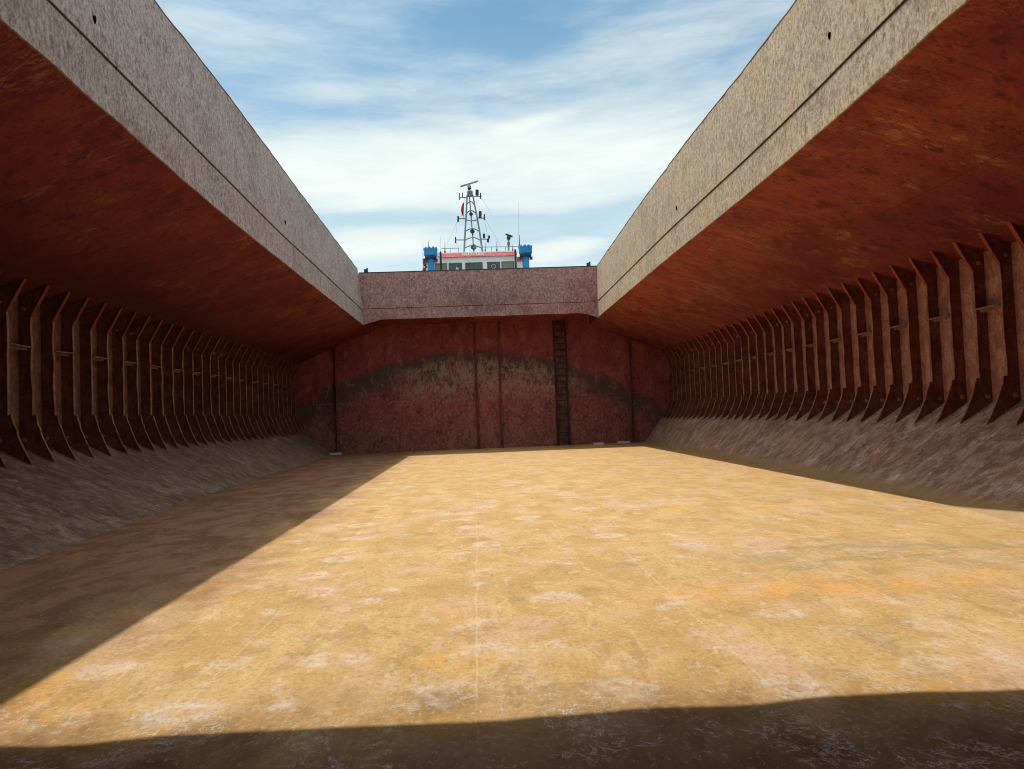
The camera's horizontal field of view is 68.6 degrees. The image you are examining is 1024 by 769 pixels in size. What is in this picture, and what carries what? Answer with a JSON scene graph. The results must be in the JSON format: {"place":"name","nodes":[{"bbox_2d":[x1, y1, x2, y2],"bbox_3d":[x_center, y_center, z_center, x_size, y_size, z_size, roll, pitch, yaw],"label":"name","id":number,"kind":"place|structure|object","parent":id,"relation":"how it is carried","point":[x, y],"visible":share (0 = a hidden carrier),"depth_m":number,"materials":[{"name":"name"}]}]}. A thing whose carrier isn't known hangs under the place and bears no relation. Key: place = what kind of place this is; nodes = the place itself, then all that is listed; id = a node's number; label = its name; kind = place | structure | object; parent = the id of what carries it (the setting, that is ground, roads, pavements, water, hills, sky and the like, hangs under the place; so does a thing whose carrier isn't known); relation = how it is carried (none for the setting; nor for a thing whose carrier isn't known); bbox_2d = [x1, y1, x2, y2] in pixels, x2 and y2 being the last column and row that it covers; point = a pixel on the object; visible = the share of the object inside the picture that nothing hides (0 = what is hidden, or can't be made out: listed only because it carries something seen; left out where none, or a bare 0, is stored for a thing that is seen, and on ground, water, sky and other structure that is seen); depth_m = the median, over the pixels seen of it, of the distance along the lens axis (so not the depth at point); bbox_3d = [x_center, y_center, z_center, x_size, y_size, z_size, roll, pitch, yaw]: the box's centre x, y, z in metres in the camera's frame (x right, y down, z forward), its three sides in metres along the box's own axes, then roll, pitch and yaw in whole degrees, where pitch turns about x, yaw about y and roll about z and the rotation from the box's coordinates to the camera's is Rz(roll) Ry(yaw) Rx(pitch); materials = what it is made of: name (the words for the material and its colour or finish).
{"place":"outdoors","nodes":[
{"label":"outdoors","id":0,"kind":"place"},
{"bbox_2d":[423,246,437,269],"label":"ventilator","id":1,"kind":"object","parent":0,"point":[430,255],"visible":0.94,"depth_m":71.92,"materials":[{"name":"blue paint"}]},
{"bbox_2d":[155,0,794,273],"label":"sky","id":2,"kind":"structure","parent":0,"point":[565,115],"materials":[{"name":"blue"}]},
{"bbox_2d":[0,442,1023,768],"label":"floor","id":3,"kind":"structure","parent":0,"point":[626,606],"depth_m":5.54,"materials":[{"name":"metal"}]},
{"bbox_2d":[0,433,330,570],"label":"hopper plate","id":4,"kind":"object","parent":3,"relation":"on","point":[48,506],"visible":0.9,"depth_m":14.29,"materials":[{"name":"metal"}]},
{"bbox_2d":[329,451,341,454],"bbox_3d":[-8.180,3.160,34.507,0.620,0.161,0.320,-2,-2,-3],"label":"bilge cover","id":5,"kind":"object","parent":3,"relation":"on","point":[338,453],"visible":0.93,"depth_m":34.35,"materials":[{"name":"grey metal"}]},
{"bbox_2d":[295,319,668,453],"bbox_3d":[-1.399,-0.079,35.406,18.100,6.220,0.122,-2,-2,-3],"label":"bulkhead","id":6,"kind":"object","parent":3,"relation":"on","point":[405,388],"visible":0.82,"depth_m":35.34,"materials":[{"name":"red paint"}]},
{"bbox_2d":[334,347,339,452],"bbox_3d":[-8.113,0.746,34.913,0.120,5.009,0.215,-2,-2,-3],"label":"bulkhead stiffener","id":7,"kind":"object","parent":6,"relation":"attached to","point":[337,403],"visible":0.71,"depth_m":34.80,"materials":[{"name":"brown metal"}]},
{"bbox_2d":[473,322,480,448],"bbox_3d":[-1.667,0.040,35.247,0.200,5.952,0.205,-2,-2,-3],"label":"bulkhead stiffener","id":8,"kind":"object","parent":6,"relation":"attached to","point":[476,393],"visible":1,"depth_m":35.21,"materials":[{"name":"brown metal"}]},
{"bbox_2d":[369,301,596,325],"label":"cross deck","id":9,"kind":"structure","parent":6,"relation":"attached to","point":[476,319],"depth_m":34.38,"materials":[{"name":"red metal"}]},
{"bbox_2d":[358,262,596,324],"bbox_3d":[-1.422,-4.015,32.995,10.570,2.490,0.280,-2,-2,-3],"label":"hatch coaming","id":10,"kind":"object","parent":9,"relation":"attached to","point":[474,292],"visible":0.98,"depth_m":32.87,"materials":[{"name":"red paint"}]},
{"bbox_2d":[497,321,504,447],"bbox_3d":[-0.554,0.000,35.300,0.270,5.954,0.205,-2,-2,-3],"label":"bulkhead stiffener","id":11,"kind":"object","parent":6,"relation":"attached to","point":[501,392],"visible":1,"depth_m":35.26,"materials":[{"name":"brown metal"}]},
{"bbox_2d":[552,321,570,444],"bbox_3d":[2.336,-0.081,35.435,0.620,5.880,0.170,-2,-2,-3],"label":"ladder","id":12,"kind":"object","parent":6,"relation":"attached to","point":[561,383],"visible":1,"depth_m":35.45,"materials":[{"name":"brown metal"}]},
{"bbox_2d":[626,337,632,442],"bbox_3d":[5.558,0.243,35.569,0.120,5.017,0.215,-2,-2,-3],"label":"bulkhead stiffener","id":13,"kind":"object","parent":6,"relation":"attached to","point":[629,389],"visible":0.93,"depth_m":35.46,"materials":[{"name":"brown metal"}]},
{"bbox_2d":[593,441,603,444],"bbox_3d":[3.958,2.691,34.438,0.440,0.161,0.320,-2,-2,-3],"label":"bilge cover","id":14,"kind":"object","parent":3,"relation":"on","point":[600,443],"visible":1,"depth_m":34.28,"materials":[{"name":"grey metal"}]},
{"bbox_2d":[645,401,1023,524],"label":"hopper plate","id":15,"kind":"object","parent":3,"relation":"on","point":[975,462],"visible":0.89,"depth_m":14.38,"materials":[{"name":"brown metal"}]},
{"bbox_2d":[518,244,532,267],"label":"ventilator","id":16,"kind":"object","parent":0,"point":[525,253],"visible":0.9,"depth_m":72.36,"materials":[{"name":"blue paint"}]},
{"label":"ship hull","id":17,"kind":"object","parent":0,"visible":0},
{"bbox_2d":[7,298,265,432],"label":"side wall","id":18,"kind":"structure","parent":17,"relation":"attached to","point":[13,358],"depth_m":15.60,"materials":[{"name":"brown metal"}]},
{"bbox_2d":[0,271,5,467],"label":"hull frame","id":19,"kind":"object","parent":18,"relation":"attached to","point":[2,462],"visible":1,"depth_m":12.72,"materials":[{"name":"brown metal"}]},
{"bbox_2d":[0,278,33,464],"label":"hull frame","id":20,"kind":"object","parent":18,"relation":"attached to","point":[11,443],"visible":1,"depth_m":13.49,"materials":[{"name":"brown metal"}]},
{"bbox_2d":[18,285,54,462],"bbox_3d":[-9.033,-0.200,14.245,0.641,3.395,0.096,-2,-2,-3],"label":"hull frame","id":21,"kind":"object","parent":18,"relation":"attached to","point":[31,436],"visible":0.99,"depth_m":14.22,"materials":[{"name":"brown metal"}]},
{"bbox_2d":[40,291,76,460],"bbox_3d":[-9.074,-0.156,15.321,0.658,3.395,0.771,-2,-2,-3],"label":"hull frame","id":22,"kind":"object","parent":18,"relation":"attached to","point":[53,434],"visible":0.98,"depth_m":14.97,"materials":[{"name":"brown metal"}]},
{"bbox_2d":[61,297,93,457],"bbox_3d":[-9.102,-0.139,15.713,0.638,3.395,0.098,-2,-2,-3],"label":"hull frame","id":23,"kind":"object","parent":18,"relation":"attached to","point":[71,424],"visible":0.97,"depth_m":15.69,"materials":[{"name":"brown metal"}]},
{"bbox_2d":[79,302,111,456],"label":"hull frame","id":24,"kind":"object","parent":18,"relation":"attached to","point":[88,320],"visible":0.88,"depth_m":16.44,"materials":[{"name":"brown metal"}]},
{"bbox_2d":[97,307,127,453],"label":"hull frame","id":25,"kind":"object","parent":18,"relation":"attached to","point":[107,426],"visible":0.91,"depth_m":17.18,"materials":[{"name":"brown metal"}]},
{"bbox_2d":[112,312,141,452],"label":"hull frame","id":26,"kind":"object","parent":18,"relation":"attached to","point":[120,417],"visible":0.91,"depth_m":17.91,"materials":[{"name":"brown metal"}]},
{"bbox_2d":[126,316,154,450],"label":"hull frame","id":27,"kind":"object","parent":18,"relation":"attached to","point":[133,334],"visible":0.88,"depth_m":18.65,"materials":[{"name":"brown metal"}]},
{"bbox_2d":[140,320,166,449],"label":"hull frame","id":28,"kind":"object","parent":18,"relation":"attached to","point":[148,333],"visible":0.87,"depth_m":19.39,"materials":[{"name":"brown metal"}]},
{"bbox_2d":[152,323,178,448],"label":"hull frame","id":29,"kind":"object","parent":18,"relation":"attached to","point":[160,337],"visible":0.87,"depth_m":20.10,"materials":[{"name":"brown metal"}]},
{"bbox_2d":[163,326,189,447],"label":"hull frame","id":30,"kind":"object","parent":18,"relation":"attached to","point":[172,338],"visible":0.86,"depth_m":20.84,"materials":[{"name":"brown metal"}]},
{"bbox_2d":[0,21,370,363],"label":"wing tank","id":31,"kind":"object","parent":18,"relation":"attached to","point":[98,206],"visible":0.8,"depth_m":13.58,"materials":[{"name":"red metal"}]},
{"bbox_2d":[0,0,363,324],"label":"hatch coaming","id":32,"kind":"object","parent":31,"relation":"attached to","point":[139,71],"visible":1,"depth_m":12.87,"materials":[{"name":"grey paint"}]},
{"bbox_2d":[174,329,198,445],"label":"hull frame","id":33,"kind":"object","parent":18,"relation":"attached to","point":[179,348],"visible":0.84,"depth_m":21.58,"materials":[{"name":"brown metal"}]},
{"bbox_2d":[184,332,207,445],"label":"hull frame","id":34,"kind":"object","parent":18,"relation":"attached to","point":[189,349],"visible":0.8,"depth_m":22.31,"materials":[{"name":"brown metal"}]},
{"bbox_2d":[193,335,216,444],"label":"hull frame","id":35,"kind":"object","parent":18,"relation":"attached to","point":[201,346],"visible":0.89,"depth_m":23.05,"materials":[{"name":"brown metal"}]},
{"bbox_2d":[202,337,224,443],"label":"hull frame","id":36,"kind":"object","parent":18,"relation":"attached to","point":[207,376],"visible":0.81,"depth_m":23.79,"materials":[{"name":"brown metal"}]},
{"bbox_2d":[211,340,231,442],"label":"hull frame","id":37,"kind":"object","parent":18,"relation":"attached to","point":[215,390],"visible":0.88,"depth_m":24.52,"materials":[{"name":"brown metal"}]},
{"bbox_2d":[218,342,238,441],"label":"hull frame","id":38,"kind":"object","parent":18,"relation":"attached to","point":[224,355],"visible":0.83,"depth_m":25.26,"materials":[{"name":"brown metal"}]},
{"bbox_2d":[226,344,246,441],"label":"hull frame","id":39,"kind":"object","parent":18,"relation":"attached to","point":[230,388],"visible":0.77,"depth_m":25.99,"materials":[{"name":"brown metal"}]},
{"bbox_2d":[233,346,251,439],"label":"hull frame","id":40,"kind":"object","parent":18,"relation":"attached to","point":[237,389],"visible":0.84,"depth_m":26.73,"materials":[{"name":"brown metal"}]},
{"bbox_2d":[240,348,257,439],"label":"hull frame","id":41,"kind":"object","parent":18,"relation":"attached to","point":[243,385],"visible":0.83,"depth_m":27.45,"materials":[{"name":"brown metal"}]},
{"bbox_2d":[246,350,263,438],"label":"hull frame","id":42,"kind":"object","parent":18,"relation":"attached to","point":[249,375],"visible":0.79,"depth_m":28.21,"materials":[{"name":"brown metal"}]},
{"bbox_2d":[252,351,269,438],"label":"hull frame","id":43,"kind":"object","parent":18,"relation":"attached to","point":[255,365],"visible":0.79,"depth_m":28.92,"materials":[{"name":"brown metal"}]},
{"bbox_2d":[258,353,274,437],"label":"hull frame","id":44,"kind":"object","parent":18,"relation":"attached to","point":[261,383],"visible":0.77,"depth_m":29.66,"materials":[{"name":"brown metal"}]},
{"bbox_2d":[263,354,279,437],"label":"hull frame","id":45,"kind":"object","parent":18,"relation":"attached to","point":[266,395],"visible":0.7,"depth_m":30.39,"materials":[{"name":"brown metal"}]},
{"bbox_2d":[268,356,283,436],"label":"hull frame","id":46,"kind":"object","parent":18,"relation":"attached to","point":[271,395],"visible":0.82,"depth_m":31.14,"materials":[{"name":"brown metal"}]},
{"bbox_2d":[273,357,288,435],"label":"hull frame","id":47,"kind":"object","parent":18,"relation":"attached to","point":[276,389],"visible":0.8,"depth_m":31.87,"materials":[{"name":"brown metal"}]},
{"bbox_2d":[278,359,292,435],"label":"hull frame","id":48,"kind":"object","parent":18,"relation":"attached to","point":[280,388],"visible":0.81,"depth_m":32.61,"materials":[{"name":"brown metal"}]},
{"bbox_2d":[282,360,296,434],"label":"hull frame","id":49,"kind":"object","parent":18,"relation":"attached to","point":[285,397],"visible":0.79,"depth_m":33.34,"materials":[{"name":"brown metal"}]},
{"bbox_2d":[286,361,300,434],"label":"hull frame","id":50,"kind":"object","parent":18,"relation":"attached to","point":[289,387],"visible":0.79,"depth_m":34.07,"materials":[{"name":"brown metal"}]},
{"bbox_2d":[670,241,1023,401],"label":"side wall","id":51,"kind":"structure","parent":17,"relation":"attached to","point":[997,364],"depth_m":14.87,"materials":[{"name":"brown metal"}]},
{"bbox_2d":[661,349,672,418],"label":"hull frame","id":52,"kind":"object","parent":51,"relation":"attached to","point":[666,355],"visible":0.76,"depth_m":35.35,"materials":[{"name":"red paint"}]},
{"bbox_2d":[664,347,676,418],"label":"hull frame","id":53,"kind":"object","parent":51,"relation":"attached to","point":[673,361],"visible":0.77,"depth_m":34.65,"materials":[{"name":"red paint"}]},
{"bbox_2d":[668,346,680,418],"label":"hull frame","id":54,"kind":"object","parent":51,"relation":"attached to","point":[677,373],"visible":0.79,"depth_m":33.95,"materials":[{"name":"red paint"}]},
{"bbox_2d":[672,344,685,418],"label":"hull frame","id":55,"kind":"object","parent":51,"relation":"attached to","point":[682,369],"visible":0.84,"depth_m":33.25,"materials":[{"name":"red paint"}]},
{"bbox_2d":[676,343,689,418],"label":"hull frame","id":56,"kind":"object","parent":51,"relation":"attached to","point":[686,372],"visible":0.75,"depth_m":32.54,"materials":[{"name":"red paint"}]},
{"bbox_2d":[681,341,695,418],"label":"hull frame","id":57,"kind":"object","parent":51,"relation":"attached to","point":[692,383],"visible":0.77,"depth_m":31.84,"materials":[{"name":"red paint"}]},
{"bbox_2d":[685,340,699,418],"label":"hull frame","id":58,"kind":"object","parent":51,"relation":"attached to","point":[696,374],"visible":0.8,"depth_m":31.14,"materials":[{"name":"red paint"}]},
{"bbox_2d":[690,338,705,418],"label":"hull frame","id":59,"kind":"object","parent":51,"relation":"attached to","point":[700,350],"visible":0.86,"depth_m":30.44,"materials":[{"name":"red paint"}]},
{"bbox_2d":[695,336,710,418],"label":"hull frame","id":60,"kind":"object","parent":51,"relation":"attached to","point":[705,348],"visible":0.89,"depth_m":29.73,"materials":[{"name":"red paint"}]},
{"bbox_2d":[700,334,716,418],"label":"hull frame","id":61,"kind":"object","parent":51,"relation":"attached to","point":[708,342],"visible":0.8,"depth_m":29.02,"materials":[{"name":"red paint"}]},
{"bbox_2d":[706,332,722,419],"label":"hull frame","id":62,"kind":"object","parent":51,"relation":"attached to","point":[717,346],"visible":0.84,"depth_m":28.32,"materials":[{"name":"red paint"}]},
{"bbox_2d":[711,330,728,419],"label":"hull frame","id":63,"kind":"object","parent":51,"relation":"attached to","point":[724,358],"visible":0.8,"depth_m":27.63,"materials":[{"name":"red paint"}]},
{"bbox_2d":[718,328,735,419],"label":"hull frame","id":64,"kind":"object","parent":51,"relation":"attached to","point":[726,336],"visible":0.86,"depth_m":26.94,"materials":[{"name":"red paint"}]},
{"bbox_2d":[724,325,742,419],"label":"hull frame","id":65,"kind":"object","parent":51,"relation":"attached to","point":[738,365],"visible":0.84,"depth_m":26.22,"materials":[{"name":"red paint"}]},
{"bbox_2d":[731,323,749,419],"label":"hull frame","id":66,"kind":"object","parent":51,"relation":"attached to","point":[743,337],"visible":0.85,"depth_m":25.53,"materials":[{"name":"red paint"}]},
{"bbox_2d":[738,320,757,419],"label":"hull frame","id":67,"kind":"object","parent":51,"relation":"attached to","point":[748,331],"visible":0.88,"depth_m":24.82,"materials":[{"name":"red paint"}]},
{"bbox_2d":[746,317,765,419],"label":"hull frame","id":68,"kind":"object","parent":51,"relation":"attached to","point":[758,332],"visible":0.84,"depth_m":24.13,"materials":[{"name":"red paint"}]},
{"bbox_2d":[754,315,774,420],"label":"hull frame","id":69,"kind":"object","parent":51,"relation":"attached to","point":[764,324],"visible":0.9,"depth_m":23.43,"materials":[{"name":"red paint"}]},
{"bbox_2d":[762,312,783,419],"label":"hull frame","id":70,"kind":"object","parent":51,"relation":"attached to","point":[774,323],"visible":0.89,"depth_m":22.71,"materials":[{"name":"red paint"}]},
{"bbox_2d":[771,308,793,420],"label":"hull frame","id":71,"kind":"object","parent":51,"relation":"attached to","point":[783,319],"visible":0.89,"depth_m":22.02,"materials":[{"name":"red paint"}]},
{"bbox_2d":[781,305,804,420],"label":"hull frame","id":72,"kind":"object","parent":51,"relation":"attached to","point":[792,314],"visible":0.93,"depth_m":21.31,"materials":[{"name":"red paint"}]},
{"bbox_2d":[791,301,815,420],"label":"hull frame","id":73,"kind":"object","parent":51,"relation":"attached to","point":[804,313],"visible":0.94,"depth_m":20.61,"materials":[{"name":"red paint"}]},
{"bbox_2d":[589,0,1023,349],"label":"wing tank","id":74,"kind":"object","parent":51,"relation":"attached to","point":[917,153],"visible":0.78,"depth_m":12.70,"materials":[{"name":"red metal"}]},
{"bbox_2d":[597,0,969,317],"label":"hatch coaming","id":75,"kind":"object","parent":74,"relation":"attached to","point":[812,69],"visible":1,"depth_m":13.18,"materials":[{"name":"beige paint"}]},
{"bbox_2d":[802,297,827,421],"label":"hull frame","id":76,"kind":"object","parent":51,"relation":"attached to","point":[815,308],"visible":0.91,"depth_m":19.92,"materials":[{"name":"red paint"}]},
{"bbox_2d":[814,292,840,420],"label":"hull frame","id":77,"kind":"object","parent":51,"relation":"attached to","point":[828,304],"visible":0.94,"depth_m":19.21,"materials":[{"name":"red paint"}]},
{"bbox_2d":[826,288,854,421],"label":"hull frame","id":78,"kind":"object","parent":51,"relation":"attached to","point":[842,302],"visible":0.98,"depth_m":18.50,"materials":[{"name":"red paint"}]},
{"bbox_2d":[840,283,869,421],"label":"hull frame","id":79,"kind":"object","parent":51,"relation":"attached to","point":[862,395],"visible":0.98,"depth_m":17.79,"materials":[{"name":"red paint"}]},
{"bbox_2d":[855,277,885,422],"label":"hull frame","id":80,"kind":"object","parent":51,"relation":"attached to","point":[877,398],"visible":0.99,"depth_m":17.11,"materials":[{"name":"red paint"}]},
{"bbox_2d":[871,272,903,422],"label":"hull frame","id":81,"kind":"object","parent":51,"relation":"attached to","point":[894,400],"visible":1,"depth_m":16.41,"materials":[{"name":"red paint"}]},
{"bbox_2d":[888,265,922,422],"bbox_3d":[8.205,-0.855,16.011,0.622,3.330,0.733,-2,-2,-3],"label":"hull frame","id":82,"kind":"object","parent":51,"relation":"attached to","point":[913,400],"visible":1,"depth_m":15.69,"materials":[{"name":"red paint"}]},
{"bbox_2d":[908,258,943,422],"bbox_3d":[8.242,-0.897,14.986,0.642,3.330,0.094,-2,-2,-3],"label":"hull frame","id":83,"kind":"object","parent":51,"relation":"attached to","point":[933,400],"visible":0.99,"depth_m":14.99,"materials":[{"name":"red paint"}]},
{"bbox_2d":[926,251,966,423],"bbox_3d":[8.260,-0.913,14.605,0.642,3.330,0.735,-2,-2,-3],"label":"hull frame","id":84,"kind":"object","parent":51,"relation":"attached to","point":[956,398],"visible":1,"depth_m":14.29,"materials":[{"name":"red paint"}]},
{"bbox_2d":[952,242,992,423],"bbox_3d":[8.310,-0.955,13.584,0.638,3.330,0.096,-2,-2,-3],"label":"hull frame","id":85,"kind":"object","parent":51,"relation":"attached to","point":[981,397],"visible":1,"depth_m":13.58,"materials":[{"name":"red paint"}]},
{"bbox_2d":[973,232,1020,424],"bbox_3d":[8.335,-0.971,13.203,0.622,3.330,0.733,-2,-2,-3],"label":"hull frame","id":86,"kind":"object","parent":51,"relation":"attached to","point":[1009,392],"visible":1,"depth_m":12.88,"materials":[{"name":"red paint"}]},
{"bbox_2d":[1006,222,1023,424],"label":"hull frame","id":87,"kind":"object","parent":51,"relation":"attached to","point":[1017,231],"visible":1,"depth_m":12.23,"materials":[{"name":"red paint"}]},
{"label":"main deck","id":88,"kind":"object","parent":17,"relation":"on","visible":0},
{"bbox_2d":[423,249,522,269],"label":"wheelhouse","id":89,"kind":"object","parent":88,"relation":"on","point":[477,260],"visible":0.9,"depth_m":75.44,"materials":[{"name":"white paint"}]},
{"bbox_2d":[435,263,446,269],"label":"window","id":90,"kind":"structure","parent":89,"relation":"in","point":[437,265],"depth_m":75.27,"materials":[{"name":"grey glass"}]},
{"bbox_2d":[449,263,461,269],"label":"window","id":91,"kind":"structure","parent":89,"relation":"in","point":[452,266],"depth_m":75.34,"materials":[{"name":"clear glass"}]},
{"bbox_2d":[465,262,482,268],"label":"window","id":92,"kind":"structure","parent":89,"relation":"in","point":[470,265],"depth_m":75.43,"materials":[{"name":"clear glass"}]},
{"bbox_2d":[450,180,500,251],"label":"radar mast","id":93,"kind":"object","parent":89,"relation":"on","point":[469,195],"visible":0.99,"depth_m":77.90,"materials":[{"name":"grey metal"}]},
{"bbox_2d":[461,203,463,215],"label":"flag","id":94,"kind":"object","parent":93,"relation":"hanging from","point":[462,209],"visible":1,"depth_m":77.96,"materials":[{"name":"red fabric"}]},
{"bbox_2d":[441,246,517,251],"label":"roof rail","id":95,"kind":"object","parent":89,"relation":"on","point":[485,248],"visible":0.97,"depth_m":76.09,"materials":[{"name":"grey metal"}]},
{"bbox_2d":[487,262,499,268],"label":"window","id":96,"kind":"structure","parent":89,"relation":"in","point":[490,265],"depth_m":75.52,"materials":[{"name":"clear glass"}]},
{"bbox_2d":[501,261,513,267],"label":"window","id":97,"kind":"structure","parent":89,"relation":"in","point":[505,264],"depth_m":75.60,"materials":[{"name":"grey glass"}]},
{"bbox_2d":[505,233,512,250],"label":"radar","id":98,"kind":"object","parent":89,"relation":"on","point":[508,238],"visible":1,"depth_m":76.23,"materials":[{"name":"grey paint"}]}
]}

